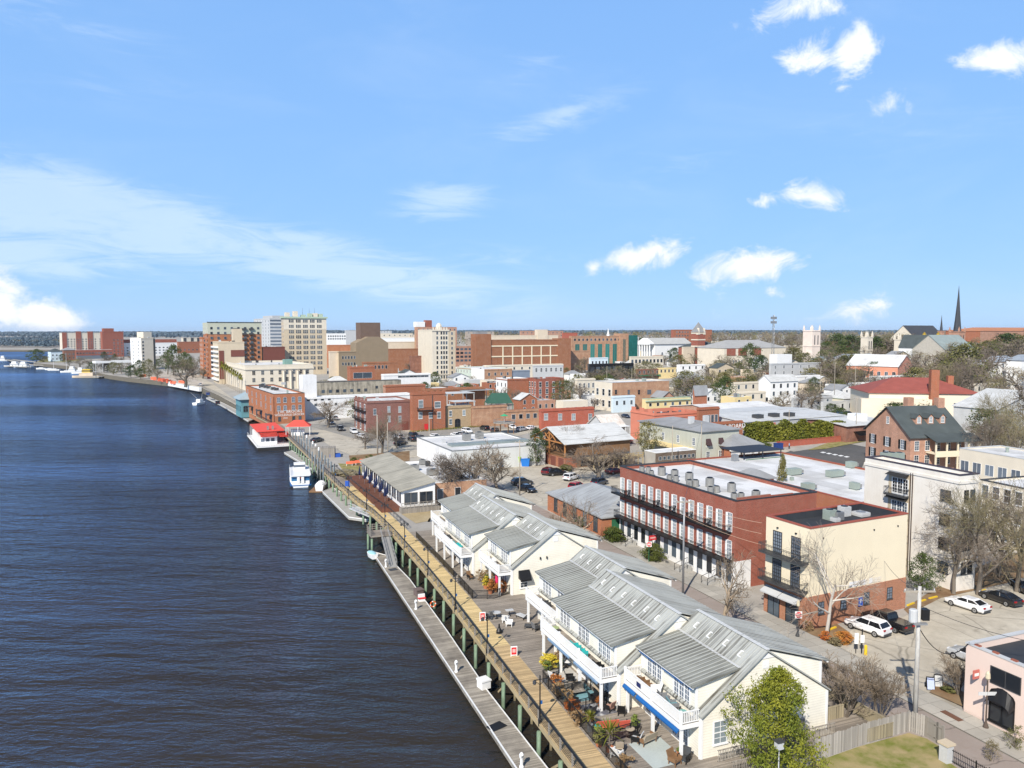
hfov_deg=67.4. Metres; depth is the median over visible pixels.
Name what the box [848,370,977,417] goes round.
red roofed hall
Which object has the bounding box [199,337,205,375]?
orange wing
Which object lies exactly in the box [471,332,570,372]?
brick exchange
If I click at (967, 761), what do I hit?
iron fence
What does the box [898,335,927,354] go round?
roof
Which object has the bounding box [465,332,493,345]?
skyline block
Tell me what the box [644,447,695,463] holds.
white roofed shed
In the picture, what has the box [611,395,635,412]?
pale blue shop
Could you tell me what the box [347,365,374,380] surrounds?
arched brick shop
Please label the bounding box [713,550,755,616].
bare tree
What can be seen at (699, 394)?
tall rust chimney house
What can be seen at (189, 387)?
white sea wall
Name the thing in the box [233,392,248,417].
teal pavilion
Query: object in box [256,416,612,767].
boardwalk
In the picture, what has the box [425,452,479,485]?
bare tree
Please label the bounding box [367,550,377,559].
dinghy
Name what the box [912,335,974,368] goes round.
grey stone church
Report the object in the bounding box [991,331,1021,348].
hillside tree
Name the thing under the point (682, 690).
french door
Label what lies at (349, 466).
lawn
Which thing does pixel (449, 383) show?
building
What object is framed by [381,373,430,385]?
white roof market
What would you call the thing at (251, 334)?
orange apartment tower
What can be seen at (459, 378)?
building
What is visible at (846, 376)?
skyline tree
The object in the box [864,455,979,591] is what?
stucco block
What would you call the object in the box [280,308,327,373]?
tan office tower
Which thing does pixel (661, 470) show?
condenser
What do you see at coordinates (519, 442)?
utility pole
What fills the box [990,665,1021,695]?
window
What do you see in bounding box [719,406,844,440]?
grey roofed hall
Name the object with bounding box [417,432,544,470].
white warehouse
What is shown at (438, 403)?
window
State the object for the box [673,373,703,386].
grey cottage
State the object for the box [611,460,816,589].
brick terrace
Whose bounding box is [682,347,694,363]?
cream annex
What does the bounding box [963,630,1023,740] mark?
pink shop
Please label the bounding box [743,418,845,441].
ivy
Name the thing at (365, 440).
bare tree
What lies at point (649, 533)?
shop door
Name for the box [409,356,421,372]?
dark brick back block
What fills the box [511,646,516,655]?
red sign board
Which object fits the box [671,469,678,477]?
condenser
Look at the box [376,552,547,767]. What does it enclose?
floating dock
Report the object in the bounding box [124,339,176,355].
white apartment block
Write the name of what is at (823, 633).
bush
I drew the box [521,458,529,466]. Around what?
skip
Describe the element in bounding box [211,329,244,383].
tan balcony block
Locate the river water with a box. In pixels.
[0,351,567,767]
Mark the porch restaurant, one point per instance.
(411, 489)
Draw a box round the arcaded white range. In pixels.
[629,356,663,368]
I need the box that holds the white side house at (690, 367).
[676,364,705,375]
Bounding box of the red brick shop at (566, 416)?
[538,406,594,428]
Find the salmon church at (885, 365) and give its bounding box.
[845,354,911,376]
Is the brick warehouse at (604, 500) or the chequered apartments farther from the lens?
the chequered apartments
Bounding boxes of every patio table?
[493,611,500,618]
[563,659,570,667]
[570,687,585,693]
[591,691,611,697]
[626,726,634,737]
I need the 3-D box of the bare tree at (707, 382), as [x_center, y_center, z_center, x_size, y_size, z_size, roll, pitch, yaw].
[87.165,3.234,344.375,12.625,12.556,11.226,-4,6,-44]
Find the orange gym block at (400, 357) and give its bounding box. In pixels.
[388,348,417,370]
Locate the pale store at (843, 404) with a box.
[821,400,849,411]
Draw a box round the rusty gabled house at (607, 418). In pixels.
[587,414,628,433]
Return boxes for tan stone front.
[445,405,471,428]
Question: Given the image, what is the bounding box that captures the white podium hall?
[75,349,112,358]
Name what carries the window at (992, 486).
in the cream rear block at (1003, 480)
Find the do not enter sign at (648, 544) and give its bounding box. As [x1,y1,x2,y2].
[646,542,651,561]
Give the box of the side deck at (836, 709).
[827,685,893,741]
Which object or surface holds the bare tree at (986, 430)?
on the ground at (754, 596)
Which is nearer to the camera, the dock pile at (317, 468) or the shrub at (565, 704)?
the shrub at (565, 704)
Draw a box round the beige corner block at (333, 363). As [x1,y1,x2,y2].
[328,351,337,376]
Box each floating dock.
[206,397,254,421]
[284,450,332,482]
[322,488,374,521]
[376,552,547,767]
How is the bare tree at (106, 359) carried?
on the ground at (754, 596)
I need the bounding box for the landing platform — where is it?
[366,522,392,550]
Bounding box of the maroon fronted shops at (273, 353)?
[262,345,284,360]
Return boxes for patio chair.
[466,571,473,579]
[486,610,493,619]
[504,616,512,626]
[530,621,540,631]
[548,671,558,680]
[564,671,573,682]
[566,691,578,706]
[570,640,581,648]
[576,646,587,656]
[584,705,597,715]
[587,691,598,703]
[592,659,604,667]
[593,682,598,692]
[603,701,616,712]
[609,746,623,757]
[615,740,623,749]
[617,705,625,716]
[618,719,630,729]
[631,731,643,744]
[637,675,649,682]
[651,680,662,692]
[657,689,669,699]
[665,696,679,709]
[666,747,681,767]
[677,745,691,764]
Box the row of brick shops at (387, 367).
[362,361,397,379]
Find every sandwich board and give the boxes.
[925,676,934,689]
[933,674,942,686]
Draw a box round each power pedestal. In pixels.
[454,660,457,672]
[519,752,523,767]
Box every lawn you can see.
[38,359,79,361]
[338,463,361,474]
[805,733,956,767]
[809,441,862,449]
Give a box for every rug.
[550,668,577,682]
[559,683,593,701]
[580,701,616,716]
[629,737,684,767]
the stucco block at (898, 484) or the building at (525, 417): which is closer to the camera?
the stucco block at (898, 484)
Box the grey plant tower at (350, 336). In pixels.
[345,330,355,344]
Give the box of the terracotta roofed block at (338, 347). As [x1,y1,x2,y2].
[327,345,349,367]
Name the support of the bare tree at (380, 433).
on the planting bed at (404, 455)
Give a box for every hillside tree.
[767,396,783,406]
[774,392,792,406]
[784,347,802,360]
[788,389,814,407]
[804,385,823,408]
[813,350,842,373]
[820,359,845,381]
[836,354,852,377]
[845,339,860,352]
[854,345,886,353]
[894,350,918,365]
[905,352,936,373]
[921,350,968,375]
[935,342,968,359]
[937,341,1001,385]
[965,407,999,438]
[972,347,1012,381]
[977,375,1013,389]
[983,342,1017,356]
[984,407,1023,447]
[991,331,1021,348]
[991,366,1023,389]
[994,337,1023,356]
[1002,380,1023,439]
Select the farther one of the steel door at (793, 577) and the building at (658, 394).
the building at (658, 394)
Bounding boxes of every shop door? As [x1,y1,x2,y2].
[620,519,624,534]
[627,522,631,537]
[634,525,638,540]
[641,528,645,543]
[648,531,652,541]
[656,535,660,546]
[663,538,668,554]
[671,541,676,557]
[679,545,684,561]
[688,548,693,565]
[697,552,702,569]
[706,556,712,573]
[715,560,721,577]
[725,563,731,581]
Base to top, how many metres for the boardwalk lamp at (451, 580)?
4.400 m
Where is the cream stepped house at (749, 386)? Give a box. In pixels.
[730,381,758,394]
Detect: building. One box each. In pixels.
[317,379,400,395]
[328,376,346,380]
[352,396,409,431]
[398,369,414,373]
[409,390,445,430]
[422,386,485,405]
[440,381,458,386]
[445,388,507,426]
[447,373,468,383]
[447,403,470,405]
[448,384,475,387]
[464,379,481,386]
[480,379,495,386]
[482,381,495,394]
[496,376,528,402]
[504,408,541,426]
[512,370,529,377]
[513,392,537,408]
[529,377,563,401]
[532,365,563,377]
[537,398,554,408]
[556,399,587,407]
[564,370,580,380]
[569,334,637,362]
[570,373,586,381]
[573,393,594,405]
[575,378,595,393]
[588,363,633,377]
[589,357,607,363]
[630,406,696,438]
[637,415,740,457]
[642,396,692,408]
[650,390,674,397]
[667,358,677,366]
[687,452,864,507]
[691,388,719,403]
[696,406,719,421]
[711,420,744,434]
[716,386,729,398]
[720,444,783,459]
[721,393,751,402]
[727,376,745,386]
[758,502,908,628]
[769,354,820,375]
[798,378,819,393]
[804,375,830,390]
[821,390,842,395]
[823,384,850,392]
[832,392,849,400]
[959,445,1023,488]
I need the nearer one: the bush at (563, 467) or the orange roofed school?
the bush at (563, 467)
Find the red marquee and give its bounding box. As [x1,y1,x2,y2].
[286,420,311,435]
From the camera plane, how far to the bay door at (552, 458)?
188.75 m
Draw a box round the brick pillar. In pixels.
[937,738,955,763]
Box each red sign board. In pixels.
[480,612,485,620]
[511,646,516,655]
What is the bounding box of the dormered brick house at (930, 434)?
[863,397,983,468]
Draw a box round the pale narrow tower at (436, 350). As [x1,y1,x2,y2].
[418,323,455,379]
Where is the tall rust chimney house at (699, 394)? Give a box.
[691,385,708,403]
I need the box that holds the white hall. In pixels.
[784,345,825,358]
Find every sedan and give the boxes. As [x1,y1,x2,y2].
[310,437,323,442]
[393,440,407,445]
[407,436,416,441]
[490,427,498,431]
[517,483,536,492]
[526,425,535,429]
[604,467,619,474]
[944,595,991,612]
[978,589,1023,606]
[1009,578,1023,592]
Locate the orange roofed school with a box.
[945,327,1023,346]
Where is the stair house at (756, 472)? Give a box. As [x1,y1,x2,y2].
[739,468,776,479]
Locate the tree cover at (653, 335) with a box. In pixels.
[412,331,945,344]
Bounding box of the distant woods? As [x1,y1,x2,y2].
[0,329,947,346]
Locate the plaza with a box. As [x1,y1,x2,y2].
[129,371,203,385]
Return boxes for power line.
[527,427,669,441]
[920,629,967,654]
[921,606,1021,639]
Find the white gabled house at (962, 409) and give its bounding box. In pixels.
[951,388,1023,435]
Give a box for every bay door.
[545,453,548,463]
[550,455,555,465]
[558,457,563,467]
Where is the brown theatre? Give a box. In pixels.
[338,323,387,379]
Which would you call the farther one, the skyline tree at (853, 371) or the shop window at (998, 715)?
the skyline tree at (853, 371)
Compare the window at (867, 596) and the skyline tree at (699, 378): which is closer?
the window at (867, 596)
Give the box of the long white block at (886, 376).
[869,374,926,381]
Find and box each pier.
[4,365,29,367]
[6,359,42,365]
[11,359,35,362]
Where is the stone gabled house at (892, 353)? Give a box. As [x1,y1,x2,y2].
[886,351,910,355]
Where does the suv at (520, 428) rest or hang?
on the parking lot at (346, 444)
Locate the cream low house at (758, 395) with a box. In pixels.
[735,391,765,401]
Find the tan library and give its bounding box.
[697,340,785,366]
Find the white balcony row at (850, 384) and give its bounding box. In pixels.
[825,382,864,385]
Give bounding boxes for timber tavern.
[534,422,643,469]
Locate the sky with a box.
[0,0,1023,331]
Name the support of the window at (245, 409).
in the teal pavilion
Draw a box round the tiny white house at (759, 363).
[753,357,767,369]
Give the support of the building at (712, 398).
on the ground at (754, 596)
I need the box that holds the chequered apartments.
[181,338,198,341]
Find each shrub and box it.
[475,569,484,581]
[539,653,563,666]
[542,660,551,670]
[550,673,563,684]
[552,682,565,696]
[563,698,579,711]
[564,689,573,701]
[567,708,584,726]
[593,726,605,739]
[614,753,634,767]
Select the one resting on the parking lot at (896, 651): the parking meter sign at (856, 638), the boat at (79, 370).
the parking meter sign at (856, 638)
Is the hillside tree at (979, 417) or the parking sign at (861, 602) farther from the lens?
the hillside tree at (979, 417)
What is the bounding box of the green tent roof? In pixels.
[484,393,512,408]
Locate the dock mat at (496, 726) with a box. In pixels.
[486,721,506,731]
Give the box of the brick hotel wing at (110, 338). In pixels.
[100,328,123,356]
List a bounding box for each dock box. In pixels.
[413,587,423,596]
[476,675,491,690]
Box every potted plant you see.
[482,576,488,588]
[486,580,493,593]
[501,579,506,591]
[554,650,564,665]
[582,709,597,731]
[592,717,624,752]
[593,728,602,746]
[631,714,639,728]
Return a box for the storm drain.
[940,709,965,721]
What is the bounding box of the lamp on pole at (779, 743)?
[773,738,784,767]
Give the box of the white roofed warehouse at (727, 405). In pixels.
[670,401,779,409]
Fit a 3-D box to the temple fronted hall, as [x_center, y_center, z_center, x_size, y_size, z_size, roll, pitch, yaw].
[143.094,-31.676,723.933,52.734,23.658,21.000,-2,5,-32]
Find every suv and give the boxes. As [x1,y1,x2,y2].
[337,425,343,430]
[350,427,357,433]
[408,431,417,435]
[461,427,472,432]
[479,425,489,430]
[510,477,533,485]
[516,426,526,431]
[541,466,552,474]
[547,468,566,475]
[563,472,579,480]
[568,481,582,486]
[590,477,607,483]
[844,615,892,636]
[946,645,965,659]
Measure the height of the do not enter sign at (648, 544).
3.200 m
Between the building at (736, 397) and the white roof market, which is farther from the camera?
the white roof market
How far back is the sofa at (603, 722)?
63.23 m
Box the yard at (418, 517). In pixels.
[402,504,440,522]
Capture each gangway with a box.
[349,501,373,517]
[380,526,396,567]
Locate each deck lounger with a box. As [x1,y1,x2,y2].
[516,612,530,619]
[524,621,539,628]
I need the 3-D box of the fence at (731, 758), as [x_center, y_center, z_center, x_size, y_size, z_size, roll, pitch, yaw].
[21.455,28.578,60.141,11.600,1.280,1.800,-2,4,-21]
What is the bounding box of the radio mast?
[771,315,776,353]
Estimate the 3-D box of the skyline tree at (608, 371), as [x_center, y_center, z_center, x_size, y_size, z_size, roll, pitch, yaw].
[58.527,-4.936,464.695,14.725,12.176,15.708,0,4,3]
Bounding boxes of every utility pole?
[377,415,377,454]
[387,422,387,451]
[515,440,523,494]
[672,426,672,460]
[676,498,692,592]
[701,422,701,457]
[903,586,935,727]
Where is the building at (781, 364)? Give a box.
[769,354,820,375]
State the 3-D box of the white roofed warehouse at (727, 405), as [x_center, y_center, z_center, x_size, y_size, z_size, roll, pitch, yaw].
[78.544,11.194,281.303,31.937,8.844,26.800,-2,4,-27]
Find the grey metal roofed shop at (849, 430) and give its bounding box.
[808,413,873,441]
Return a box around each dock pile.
[314,455,315,475]
[317,457,318,479]
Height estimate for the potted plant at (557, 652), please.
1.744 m
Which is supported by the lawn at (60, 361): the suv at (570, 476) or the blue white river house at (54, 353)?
the blue white river house at (54, 353)
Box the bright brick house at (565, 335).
[562,333,576,337]
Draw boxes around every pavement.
[581,527,1023,763]
[770,442,824,451]
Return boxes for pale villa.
[980,356,1010,378]
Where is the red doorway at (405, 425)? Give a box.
[402,421,407,429]
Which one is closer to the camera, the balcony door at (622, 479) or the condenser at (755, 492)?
the condenser at (755, 492)
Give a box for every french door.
[447,519,451,530]
[455,526,460,538]
[464,533,469,545]
[464,557,468,570]
[490,540,496,554]
[501,548,507,563]
[501,575,506,590]
[542,579,551,596]
[560,608,570,628]
[577,667,588,682]
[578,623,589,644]
[598,638,610,662]
[599,682,609,700]
[645,703,660,724]
[647,658,662,680]
[671,725,688,746]
[673,677,690,704]
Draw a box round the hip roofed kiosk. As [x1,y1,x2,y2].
[718,434,764,455]
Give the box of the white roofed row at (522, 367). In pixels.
[484,364,563,376]
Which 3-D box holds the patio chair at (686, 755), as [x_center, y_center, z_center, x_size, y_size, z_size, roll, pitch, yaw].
[13.239,28.445,58.881,0.800,1.000,0.930,3,5,38]
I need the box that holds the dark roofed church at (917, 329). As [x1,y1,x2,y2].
[890,325,937,342]
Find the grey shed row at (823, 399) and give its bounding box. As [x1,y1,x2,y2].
[791,396,832,408]
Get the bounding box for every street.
[156,358,260,418]
[311,420,536,447]
[473,472,1023,767]
[489,442,858,505]
[785,444,865,467]
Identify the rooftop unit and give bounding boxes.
[410,464,419,469]
[418,459,425,464]
[426,468,438,475]
[462,433,470,440]
[475,431,483,438]
[786,467,803,475]
[800,482,816,489]
[825,469,845,477]
[845,461,858,468]
[849,481,861,489]
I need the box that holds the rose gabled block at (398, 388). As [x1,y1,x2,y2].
[383,383,425,392]
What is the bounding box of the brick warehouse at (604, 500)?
[545,482,619,536]
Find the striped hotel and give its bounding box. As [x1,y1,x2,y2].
[59,331,100,349]
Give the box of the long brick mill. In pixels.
[177,341,199,352]
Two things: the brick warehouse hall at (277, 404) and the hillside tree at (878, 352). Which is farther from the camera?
the hillside tree at (878, 352)
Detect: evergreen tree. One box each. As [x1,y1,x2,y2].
[25,348,48,361]
[58,354,67,360]
[85,362,98,371]
[121,365,137,376]
[134,368,147,378]
[159,344,187,371]
[177,352,192,366]
[526,427,549,465]
[666,347,677,358]
[710,375,738,402]
[720,665,833,767]
[735,343,762,368]
[750,355,768,371]
[775,453,787,481]
[806,377,821,391]
[816,348,835,362]
[817,403,840,411]
[830,408,847,415]
[880,401,902,410]
[906,551,945,593]
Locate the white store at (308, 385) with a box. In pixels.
[299,374,409,419]
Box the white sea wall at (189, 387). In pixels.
[168,381,201,390]
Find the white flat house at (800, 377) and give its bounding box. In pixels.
[795,375,819,381]
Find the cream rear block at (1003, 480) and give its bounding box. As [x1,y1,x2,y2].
[979,476,1023,550]
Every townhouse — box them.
[428,483,535,541]
[434,495,545,576]
[479,513,602,595]
[525,545,676,634]
[540,569,720,711]
[622,609,830,760]
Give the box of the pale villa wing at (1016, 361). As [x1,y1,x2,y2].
[1006,354,1023,389]
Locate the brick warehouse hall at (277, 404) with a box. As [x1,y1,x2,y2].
[246,382,304,423]
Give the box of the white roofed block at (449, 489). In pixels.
[406,459,486,503]
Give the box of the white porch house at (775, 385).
[758,374,798,404]
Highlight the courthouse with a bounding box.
[678,322,711,363]
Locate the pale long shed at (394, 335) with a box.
[380,333,412,337]
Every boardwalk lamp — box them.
[363,488,369,509]
[400,521,408,547]
[423,545,432,576]
[450,576,460,611]
[481,613,492,655]
[533,675,546,726]
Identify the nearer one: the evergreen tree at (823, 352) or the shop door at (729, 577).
the shop door at (729, 577)
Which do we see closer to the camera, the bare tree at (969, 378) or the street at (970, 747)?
the street at (970, 747)
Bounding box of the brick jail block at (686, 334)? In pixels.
[671,330,711,341]
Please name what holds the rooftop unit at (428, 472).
on the white roofed block at (449, 489)
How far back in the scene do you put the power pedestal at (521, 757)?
62.11 m
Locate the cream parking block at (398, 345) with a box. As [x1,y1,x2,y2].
[388,341,414,348]
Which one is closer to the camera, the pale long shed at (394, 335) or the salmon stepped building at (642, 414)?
the salmon stepped building at (642, 414)
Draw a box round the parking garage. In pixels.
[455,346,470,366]
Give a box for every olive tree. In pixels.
[39,355,49,361]
[107,361,120,373]
[141,359,157,376]
[550,379,577,399]
[634,420,662,451]
[671,370,700,395]
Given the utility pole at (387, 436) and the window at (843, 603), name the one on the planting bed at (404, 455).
the utility pole at (387, 436)
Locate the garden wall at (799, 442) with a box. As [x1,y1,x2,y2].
[776,436,840,446]
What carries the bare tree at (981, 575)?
on the ground at (754, 596)
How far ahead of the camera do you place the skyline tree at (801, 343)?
849.16 m
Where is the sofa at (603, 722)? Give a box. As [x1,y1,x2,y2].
[593,718,618,727]
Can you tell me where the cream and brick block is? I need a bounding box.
[595,378,668,410]
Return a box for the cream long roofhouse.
[491,330,557,339]
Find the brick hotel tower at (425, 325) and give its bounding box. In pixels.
[413,320,456,347]
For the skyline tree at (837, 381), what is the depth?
367.65 m
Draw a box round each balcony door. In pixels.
[621,477,624,492]
[621,500,624,514]
[628,479,631,495]
[628,502,630,517]
[635,482,638,497]
[635,505,637,521]
[642,484,645,500]
[642,507,644,523]
[649,486,652,503]
[649,510,652,527]
[657,489,660,502]
[657,513,660,529]
[664,516,667,533]
[665,491,668,508]
[672,519,676,536]
[673,494,676,511]
[681,497,685,514]
[681,522,682,539]
[689,525,693,543]
[690,500,693,518]
[698,528,702,547]
[699,503,702,521]
[707,532,711,550]
[708,505,712,524]
[717,509,721,528]
[717,536,721,554]
[727,512,732,531]
[727,539,731,559]
[891,477,908,495]
[891,499,907,512]
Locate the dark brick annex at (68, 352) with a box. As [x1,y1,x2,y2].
[61,347,74,359]
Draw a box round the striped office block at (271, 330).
[254,316,283,346]
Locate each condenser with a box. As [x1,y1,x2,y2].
[639,466,644,471]
[658,466,665,475]
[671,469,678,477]
[673,475,678,481]
[685,472,692,480]
[686,479,692,486]
[693,479,698,486]
[705,477,713,486]
[707,486,713,492]
[714,485,719,492]
[727,482,735,491]
[731,492,737,498]
[738,492,744,496]
[751,489,759,495]
[821,508,836,520]
[830,516,840,522]
[835,510,844,520]
[837,505,851,517]
[851,510,871,517]
[880,452,890,455]
[889,452,897,457]
[897,452,904,458]
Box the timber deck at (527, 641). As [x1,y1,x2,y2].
[410,530,780,767]
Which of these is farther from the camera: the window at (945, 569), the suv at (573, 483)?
the suv at (573, 483)
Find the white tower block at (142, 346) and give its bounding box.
[130,332,155,369]
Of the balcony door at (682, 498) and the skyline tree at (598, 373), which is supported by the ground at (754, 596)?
the skyline tree at (598, 373)
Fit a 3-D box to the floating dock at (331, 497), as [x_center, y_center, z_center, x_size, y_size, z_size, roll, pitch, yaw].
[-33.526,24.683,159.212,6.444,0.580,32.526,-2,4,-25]
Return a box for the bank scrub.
[4,337,59,345]
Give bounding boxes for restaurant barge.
[247,422,290,449]
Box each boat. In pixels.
[4,361,19,365]
[19,362,33,366]
[48,361,60,370]
[65,366,76,372]
[71,368,82,373]
[72,369,100,377]
[192,398,204,404]
[289,462,310,487]
[309,480,331,492]
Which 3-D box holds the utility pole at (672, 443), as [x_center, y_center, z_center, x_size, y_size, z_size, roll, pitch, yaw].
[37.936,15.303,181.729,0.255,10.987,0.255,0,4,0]
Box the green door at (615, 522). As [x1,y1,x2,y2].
[612,519,618,527]
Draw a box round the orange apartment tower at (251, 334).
[203,322,261,377]
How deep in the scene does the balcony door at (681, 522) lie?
107.94 m
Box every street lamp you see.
[795,600,801,636]
[978,671,996,728]
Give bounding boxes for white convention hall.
[382,338,413,341]
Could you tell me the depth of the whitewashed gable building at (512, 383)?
354.37 m
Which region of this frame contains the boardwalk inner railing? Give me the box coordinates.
[338,468,406,524]
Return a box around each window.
[243,406,247,412]
[353,372,371,378]
[382,479,385,489]
[386,482,390,495]
[391,486,395,499]
[396,490,401,504]
[404,492,417,504]
[419,400,422,407]
[419,491,432,503]
[435,401,440,407]
[437,488,442,499]
[455,487,460,494]
[520,580,527,588]
[553,498,557,512]
[575,344,579,350]
[590,344,594,357]
[593,516,597,531]
[598,344,601,356]
[605,344,609,362]
[613,344,616,362]
[623,339,625,360]
[712,719,727,746]
[818,601,824,615]
[840,596,846,610]
[863,592,869,604]
[870,433,874,443]
[870,447,873,455]
[885,436,888,446]
[887,587,892,599]
[900,439,903,449]
[914,441,918,450]
[914,455,918,461]
[924,455,928,463]
[925,441,929,450]
[937,536,942,548]
[937,560,942,572]
[940,489,944,500]
[941,562,947,574]
[943,539,948,550]
[945,490,950,502]
[960,460,968,470]
[961,562,966,575]
[963,490,968,502]
[967,561,972,574]
[970,489,975,501]
[972,462,980,474]
[982,483,988,496]
[985,464,993,476]
[987,688,1014,732]
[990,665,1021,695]
[992,486,999,501]
[997,467,1006,477]
[1003,488,1011,502]
[1011,469,1020,476]
[1015,490,1022,506]
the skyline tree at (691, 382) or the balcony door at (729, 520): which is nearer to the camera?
the balcony door at (729, 520)
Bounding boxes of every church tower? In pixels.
[802,325,820,360]
[860,331,873,353]
[894,333,904,350]
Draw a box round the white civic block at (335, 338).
[326,333,345,344]
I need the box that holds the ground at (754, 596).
[0,334,1023,767]
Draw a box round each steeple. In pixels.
[937,317,944,334]
[949,290,965,339]
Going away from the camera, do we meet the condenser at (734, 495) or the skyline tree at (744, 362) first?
the condenser at (734, 495)
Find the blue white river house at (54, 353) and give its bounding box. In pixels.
[48,348,61,361]
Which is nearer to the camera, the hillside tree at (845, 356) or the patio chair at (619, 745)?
the patio chair at (619, 745)
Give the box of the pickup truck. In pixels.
[861,608,914,633]
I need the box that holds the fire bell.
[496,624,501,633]
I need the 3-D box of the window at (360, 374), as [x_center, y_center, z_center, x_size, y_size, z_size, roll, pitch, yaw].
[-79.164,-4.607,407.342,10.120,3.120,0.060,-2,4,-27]
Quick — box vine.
[478,570,495,581]
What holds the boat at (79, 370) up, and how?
on the river water
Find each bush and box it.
[331,468,361,477]
[559,464,572,470]
[601,526,628,542]
[638,542,667,561]
[803,620,813,630]
[818,631,831,640]
[827,637,844,645]
[833,631,853,645]
[939,686,955,693]
[983,738,1002,761]
[1000,724,1023,749]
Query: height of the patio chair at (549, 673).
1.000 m
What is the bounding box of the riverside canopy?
[92,360,131,372]
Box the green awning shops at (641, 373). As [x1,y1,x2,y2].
[636,369,660,378]
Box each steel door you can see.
[772,557,781,581]
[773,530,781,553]
[790,564,799,587]
[791,535,800,559]
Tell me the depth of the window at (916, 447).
182.01 m
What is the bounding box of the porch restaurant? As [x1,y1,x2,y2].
[347,452,439,513]
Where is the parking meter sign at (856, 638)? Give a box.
[854,629,866,654]
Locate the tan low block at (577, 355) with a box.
[571,350,589,370]
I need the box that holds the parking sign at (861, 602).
[858,597,862,606]
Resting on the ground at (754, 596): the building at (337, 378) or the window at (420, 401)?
the building at (337, 378)
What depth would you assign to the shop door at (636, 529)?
118.67 m
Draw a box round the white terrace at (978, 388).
[968,383,999,391]
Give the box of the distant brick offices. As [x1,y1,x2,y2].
[520,331,562,337]
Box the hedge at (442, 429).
[409,426,477,431]
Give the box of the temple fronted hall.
[637,338,690,360]
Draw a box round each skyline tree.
[131,360,145,369]
[156,359,162,366]
[196,368,207,378]
[345,396,359,417]
[431,372,442,382]
[460,383,472,386]
[498,387,516,405]
[552,393,567,400]
[569,373,585,385]
[574,359,587,372]
[574,365,585,372]
[582,371,597,378]
[589,397,602,410]
[591,374,607,380]
[592,369,604,379]
[600,366,619,378]
[602,373,617,379]
[610,364,629,379]
[619,368,644,379]
[633,360,656,368]
[644,367,656,378]
[665,357,680,367]
[669,381,679,396]
[670,371,691,384]
[671,354,689,366]
[673,383,685,396]
[682,375,700,396]
[687,375,718,393]
[699,364,712,375]
[704,369,720,384]
[706,333,723,342]
[713,371,737,387]
[721,357,738,367]
[726,368,738,375]
[731,362,745,374]
[733,331,750,339]
[736,360,750,369]
[740,368,752,381]
[740,375,758,381]
[743,333,757,339]
[744,371,764,380]
[749,368,767,378]
[761,335,780,345]
[778,335,799,345]
[783,331,800,343]
[786,341,802,355]
[794,334,802,344]
[796,352,814,362]
[801,367,822,375]
[801,381,815,395]
[808,357,827,369]
[816,377,833,391]
[818,363,843,377]
[820,335,833,342]
[820,341,833,355]
[820,372,837,383]
[823,378,846,387]
[824,331,848,354]
[826,344,842,355]
[826,360,856,377]
[838,370,861,385]
[839,368,857,382]
[840,334,860,352]
[846,365,876,382]
[849,369,868,382]
[856,334,886,353]
[867,374,886,382]
[873,347,887,353]
[877,334,901,352]
[884,335,902,350]
[892,359,928,374]
[901,366,928,376]
[906,349,923,368]
[926,352,948,361]
[970,337,980,349]
[976,339,997,353]
[983,340,1003,353]
[985,373,1012,389]
[989,374,1010,388]
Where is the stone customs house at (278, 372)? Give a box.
[226,359,313,389]
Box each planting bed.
[349,451,409,465]
[799,624,848,640]
[904,555,1023,613]
[930,682,963,705]
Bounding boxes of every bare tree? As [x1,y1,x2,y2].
[74,357,86,366]
[82,357,91,364]
[97,359,110,372]
[103,356,115,364]
[116,362,124,373]
[151,368,162,379]
[160,353,170,373]
[170,358,199,386]
[185,358,199,377]
[310,399,349,427]
[351,428,374,448]
[365,409,404,452]
[388,429,407,447]
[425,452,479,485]
[435,439,504,482]
[468,450,520,488]
[548,504,575,521]
[557,422,584,449]
[562,495,598,529]
[563,436,627,477]
[570,382,589,400]
[605,446,641,467]
[687,353,700,361]
[699,378,717,390]
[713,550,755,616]
[714,354,731,364]
[777,525,886,635]
[819,650,881,717]
[848,655,910,716]
[914,483,1016,593]
[915,360,961,384]
[924,474,1023,595]
[936,647,965,694]
[938,355,1002,390]
[959,411,1019,447]
[965,419,992,446]
[970,389,1023,444]
[973,480,1023,591]
[977,498,1022,575]
[983,399,1023,448]
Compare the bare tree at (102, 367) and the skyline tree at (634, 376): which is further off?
the bare tree at (102, 367)
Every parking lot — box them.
[308,425,538,457]
[489,463,619,504]
[840,584,1023,705]
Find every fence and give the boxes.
[416,532,453,576]
[458,574,509,598]
[542,662,627,767]
[556,679,590,698]
[570,693,606,712]
[596,721,637,741]
[717,722,835,767]
[812,710,944,760]
[952,749,989,767]
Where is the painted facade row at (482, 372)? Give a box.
[457,365,511,379]
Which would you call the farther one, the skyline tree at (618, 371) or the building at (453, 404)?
the skyline tree at (618, 371)
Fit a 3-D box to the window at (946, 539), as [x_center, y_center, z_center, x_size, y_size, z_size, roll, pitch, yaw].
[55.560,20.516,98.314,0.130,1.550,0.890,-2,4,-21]
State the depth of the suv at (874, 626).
83.29 m
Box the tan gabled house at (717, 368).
[708,363,734,381]
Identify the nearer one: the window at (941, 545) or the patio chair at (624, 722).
the patio chair at (624, 722)
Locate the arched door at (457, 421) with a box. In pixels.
[455,419,460,427]
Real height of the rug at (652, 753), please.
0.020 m
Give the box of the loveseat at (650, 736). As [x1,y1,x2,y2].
[637,730,658,746]

